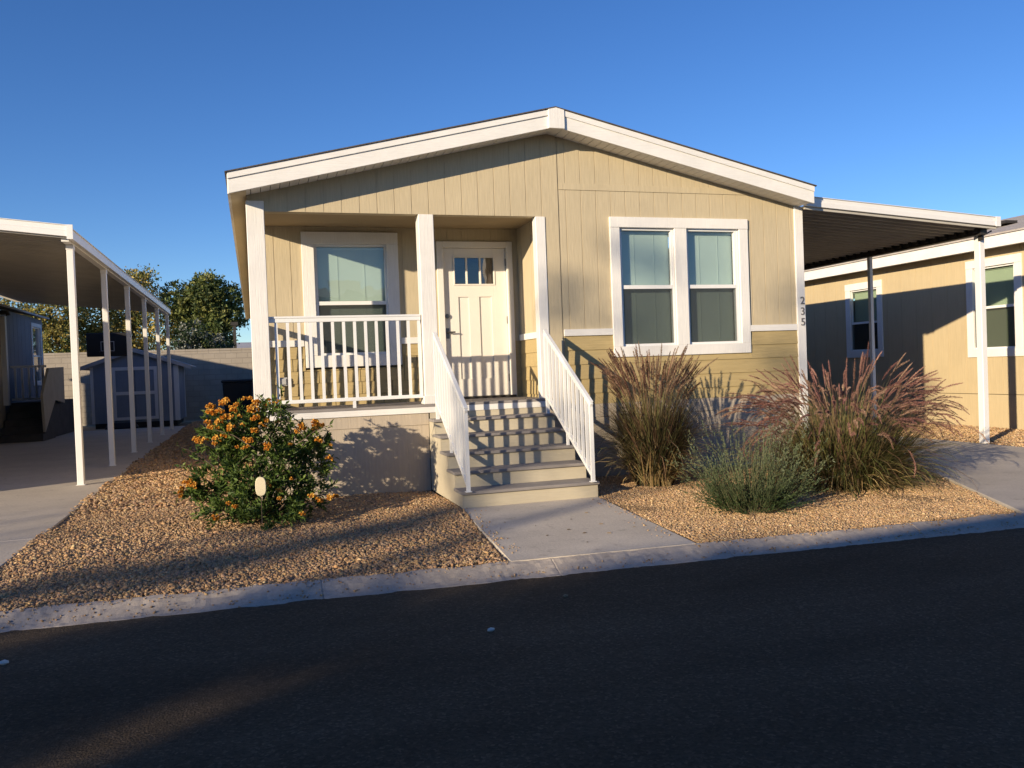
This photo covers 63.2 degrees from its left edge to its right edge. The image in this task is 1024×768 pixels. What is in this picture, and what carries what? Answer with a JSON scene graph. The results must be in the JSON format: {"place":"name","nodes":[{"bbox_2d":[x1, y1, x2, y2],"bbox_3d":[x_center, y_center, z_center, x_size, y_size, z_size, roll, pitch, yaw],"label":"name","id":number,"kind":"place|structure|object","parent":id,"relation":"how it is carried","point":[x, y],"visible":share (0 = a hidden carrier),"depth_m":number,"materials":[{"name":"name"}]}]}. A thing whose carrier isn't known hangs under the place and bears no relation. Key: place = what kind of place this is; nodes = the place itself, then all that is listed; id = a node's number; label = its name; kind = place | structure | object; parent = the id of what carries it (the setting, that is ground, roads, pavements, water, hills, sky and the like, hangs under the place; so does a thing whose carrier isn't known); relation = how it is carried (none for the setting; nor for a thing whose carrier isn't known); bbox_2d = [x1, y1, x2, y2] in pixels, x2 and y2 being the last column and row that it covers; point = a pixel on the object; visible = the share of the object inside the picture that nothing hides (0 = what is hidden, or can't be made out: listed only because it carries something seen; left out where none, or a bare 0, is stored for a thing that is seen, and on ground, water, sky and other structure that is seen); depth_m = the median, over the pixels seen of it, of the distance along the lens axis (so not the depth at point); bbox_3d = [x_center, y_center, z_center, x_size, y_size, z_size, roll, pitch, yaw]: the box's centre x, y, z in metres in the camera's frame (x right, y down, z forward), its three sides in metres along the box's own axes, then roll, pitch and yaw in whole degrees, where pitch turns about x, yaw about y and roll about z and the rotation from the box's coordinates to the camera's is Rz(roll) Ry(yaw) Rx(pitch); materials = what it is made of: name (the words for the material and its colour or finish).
{"place":"outdoors","nodes":[
{"label":"outdoors","id":0,"kind":"place"},
{"bbox_2d":[0,426,184,566],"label":"driveway","id":1,"kind":"structure","parent":0,"point":[40,491],"depth_m":13.21,"materials":[{"name":"concrete"}]},
{"bbox_2d":[0,303,74,442],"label":"neighbouring home","id":2,"kind":"object","parent":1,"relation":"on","point":[35,405],"visible":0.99,"depth_m":22.65,"materials":[{"name":"beige paint"}]},
{"bbox_2d":[30,322,42,385],"bbox_3d":[-14.516,-0.896,25.415,0.102,1.890,1.250,-2,1,-17],"label":"window","id":3,"kind":"structure","parent":2,"relation":"in","point":[36,338],"depth_m":25.58,"materials":[{"name":"blue glass"}]},
{"bbox_2d":[0,218,173,485],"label":"carport","id":4,"kind":"object","parent":1,"relation":"on","point":[57,264],"visible":1,"depth_m":14.84,"materials":[{"name":"white metal"}]},
{"bbox_2d":[0,419,505,610],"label":"gravel","id":5,"kind":"structure","parent":0,"point":[418,525],"depth_m":7.16,"materials":[{"name":"beige gravel"}]},
{"bbox_2d":[171,384,339,529],"bbox_3d":[-2.535,0.702,8.351,1.632,1.422,1.434,-2,1,29],"label":"flowering bush","id":6,"kind":"object","parent":5,"relation":"on","point":[245,504],"visible":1,"depth_m":8.22,"materials":[{"name":"green plant"}]},
{"bbox_2d":[255,477,265,528],"bbox_3d":[-2.340,1.126,7.781,0.096,0.516,0.035,-2,1,-17],"label":"marker stake","id":7,"kind":"object","parent":5,"relation":"on","point":[260,485],"visible":0.97,"depth_m":7.76,"materials":[{"name":"white plastic"}]},
{"bbox_2d":[73,413,446,498],"bbox_3d":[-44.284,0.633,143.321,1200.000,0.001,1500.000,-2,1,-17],"label":"ground","id":8,"kind":"structure","parent":0,"point":[93,428],"depth_m":29.45,"materials":[{"name":"beige gravel"}]},
{"bbox_2d":[0,298,90,352],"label":"mesquite tree","id":9,"kind":"object","parent":8,"relation":"on","point":[53,341],"visible":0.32,"depth_m":36.09,"materials":[{"name":"green plant"}]},
{"bbox_2d":[86,332,138,429],"bbox_3d":[-12.302,-0.091,25.935,1.103,2.975,1.752,-2,1,4],"label":"basketball hoop","id":10,"kind":"object","parent":8,"relation":"on","point":[95,344],"visible":0.56,"depth_m":25.51,"materials":[{"name":"black plastic"}]},
{"bbox_2d":[57,263,181,350],"bbox_3d":[-18.389,-2.064,38.667,6.252,7.132,3.469,-2,1,-17],"label":"mesquite tree","id":11,"kind":"object","parent":8,"relation":"on","point":[117,323],"visible":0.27,"depth_m":38.50,"materials":[{"name":"green plant"}]},
{"bbox_2d":[80,348,195,428],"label":"garden shed","id":12,"kind":"structure","parent":8,"relation":"on","point":[120,388],"depth_m":27.55,"materials":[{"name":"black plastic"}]},
{"bbox_2d":[111,366,158,420],"bbox_3d":[-12.441,0.308,27.526,1.370,1.750,0.053,-2,1,-17],"label":"door","id":13,"kind":"structure","parent":12,"relation":"in","point":[120,386],"depth_m":27.52,"materials":[{"name":"blue paint"}]},
{"bbox_2d":[119,266,166,324],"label":"mesquite tree","id":14,"kind":"object","parent":8,"relation":"on","point":[155,290],"visible":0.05,"depth_m":43.39,"materials":[{"name":"green plant"}]},
{"bbox_2d":[43,348,253,425],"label":"block wall","id":15,"kind":"structure","parent":8,"relation":"on","point":[209,373],"depth_m":31.87,"materials":[{"name":"concrete"}]},
{"bbox_2d":[163,317,235,349],"bbox_3d":[-12.831,-0.670,34.005,3.112,4.098,1.859,-2,1,-17],"label":"oleander bush","id":16,"kind":"object","parent":8,"relation":"on","point":[189,342],"visible":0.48,"depth_m":33.76,"materials":[{"name":"green plant"}]},
{"bbox_2d":[155,268,249,348],"bbox_3d":[-14.922,-2.112,40.230,4.483,6.910,3.282,-2,1,-17],"label":"pine tree","id":17,"kind":"object","parent":8,"relation":"on","point":[203,296],"visible":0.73,"depth_m":39.63,"materials":[{"name":"green plant"}]},
{"bbox_2d":[231,322,237,347],"bbox_3d":[-12.560,-0.763,37.944,0.320,4.120,0.190,-2,1,-17],"label":"utility pole","id":18,"kind":"object","parent":8,"relation":"on","point":[234,324],"visible":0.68,"depth_m":37.85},
{"bbox_2d":[221,379,252,417],"bbox_3d":[-9.788,0.532,29.802,1.100,1.380,0.880,-2,1,-17],"label":"storage bin","id":19,"kind":"object","parent":8,"relation":"on","point":[233,390],"visible":0.62,"depth_m":29.42,"materials":[{"name":"black plastic"}]},
{"bbox_2d":[233,342,251,347],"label":"distant home","id":20,"kind":"object","parent":8,"relation":"on","point":[245,345],"depth_m":59.17,"materials":[{"name":"beige paint"}]},
{"bbox_2d":[224,106,816,499],"bbox_3d":[-2.466,-1.119,19.915,7.570,4.629,20.500,-2,1,-17],"label":"manufactured home","id":21,"kind":"object","parent":8,"relation":"on","point":[366,270],"visible":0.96,"depth_m":10.76,"materials":[{"name":"beige paint"}]},
{"bbox_2d":[301,231,401,367],"bbox_3d":[-2.115,-1.110,10.998,1.250,1.760,0.167,-2,1,-17],"label":"window","id":22,"kind":"structure","parent":21,"relation":"in","point":[341,275],"depth_m":10.99,"materials":[{"name":"white paint"}]},
{"bbox_2d":[442,248,509,396],"bbox_3d":[-0.492,-0.851,11.501,0.905,2.032,0.129,-3,1,-21],"label":"front door","id":23,"kind":"structure","parent":21,"relation":"in","point":[476,318],"depth_m":11.49,"materials":[{"name":"white paint"}]},
{"bbox_2d":[429,329,599,507],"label":"porch steps","id":24,"kind":"structure","parent":21,"relation":"attached to","point":[485,458],"depth_m":9.32,"materials":[{"name":"beige paint"}]},
{"bbox_2d":[609,217,750,356],"bbox_3d":[2.232,-1.289,11.084,2.030,1.807,0.167,-2,1,-17],"label":"window","id":25,"kind":"structure","parent":21,"relation":"in","point":[708,311],"depth_m":11.03,"materials":[{"name":"white paint"}]},
{"bbox_2d":[804,215,1023,429],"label":"neighbouring home","id":26,"kind":"object","parent":8,"relation":"on","point":[924,299],"visible":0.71,"depth_m":16.70,"materials":[{"name":"beige paint"}]},
{"bbox_2d":[845,280,883,357],"bbox_3d":[7.883,-1.426,18.535,0.172,1.665,1.150,-2,1,-17],"label":"window","id":27,"kind":"structure","parent":26,"relation":"in","point":[857,333],"depth_m":18.65,"materials":[{"name":"white paint"}]},
{"bbox_2d":[965,253,1023,357],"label":"window","id":28,"kind":"structure","parent":26,"relation":"in","point":[1003,281],"depth_m":15.19,"materials":[{"name":"white paint"}]},
{"bbox_2d":[0,528,1023,767],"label":"road","id":29,"kind":"structure","parent":0,"point":[909,653],"depth_m":4.10,"materials":[{"name":"black asphalt"}]},
{"bbox_2d":[0,660,8,664],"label":"pebble","id":30,"kind":"object","parent":29,"relation":"on","point":[3,662],"visible":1,"depth_m":4.51,"materials":[{"name":"grey stone"}]},
{"bbox_2d":[0,513,1023,632],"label":"curb","id":31,"kind":"structure","parent":29,"relation":"on","point":[260,595],"depth_m":5.95,"materials":[{"name":"concrete"}]},
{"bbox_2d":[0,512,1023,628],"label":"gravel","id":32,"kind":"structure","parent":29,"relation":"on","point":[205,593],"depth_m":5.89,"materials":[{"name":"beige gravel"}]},
{"bbox_2d":[0,0,1023,350],"label":"sky","id":33,"kind":"structure","parent":0,"point":[122,122],"materials":[{"name":"blue"}]},
{"bbox_2d":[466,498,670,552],"bbox_3d":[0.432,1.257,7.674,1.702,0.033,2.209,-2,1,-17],"label":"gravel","id":34,"kind":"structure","parent":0,"point":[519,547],"depth_m":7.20,"materials":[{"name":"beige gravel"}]},
{"bbox_2d":[462,497,695,561],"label":"walkway","id":35,"kind":"structure","parent":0,"point":[554,520],"depth_m":7.22,"materials":[{"name":"concrete"}]},
{"bbox_2d":[590,462,1014,542],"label":"gravel","id":36,"kind":"structure","parent":0,"point":[701,520],"depth_m":7.79,"materials":[{"name":"beige gravel"}]},
{"bbox_2d":[558,341,747,486],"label":"fountain grass","id":37,"kind":"object","parent":36,"relation":"on","point":[648,439],"depth_m":9.55,"materials":[{"name":"plant"}]},
{"bbox_2d":[664,409,842,514],"bbox_3d":[2.354,0.715,7.959,1.719,1.033,1.710,-2,1,-17],"label":"sage shrub","id":38,"kind":"object","parent":36,"relation":"on","point":[725,497],"visible":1,"depth_m":7.75,"materials":[{"name":"green plant"}]},
{"bbox_2d":[714,341,988,498],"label":"fountain grass","id":39,"kind":"object","parent":36,"relation":"on","point":[864,459],"depth_m":8.80,"materials":[{"name":"plant"}]},
{"bbox_2d":[811,416,1023,446],"bbox_3d":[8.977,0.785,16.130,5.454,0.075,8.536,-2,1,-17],"label":"gravel","id":40,"kind":"structure","parent":0,"point":[966,433],"depth_m":14.18,"materials":[{"name":"beige gravel"}]},
{"bbox_2d":[814,432,1023,512],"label":"driveway","id":41,"kind":"structure","parent":0,"point":[994,473],"depth_m":10.04,"materials":[{"name":"concrete"}]},
{"bbox_2d":[668,197,1000,443],"bbox_3d":[3.787,-0.875,18.276,3.489,3.626,13.310,-2,1,-17],"label":"carport","id":42,"kind":"object","parent":41,"relation":"on","point":[836,231],"visible":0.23,"depth_m":12.71,"materials":[{"name":"white metal"}]}
]}

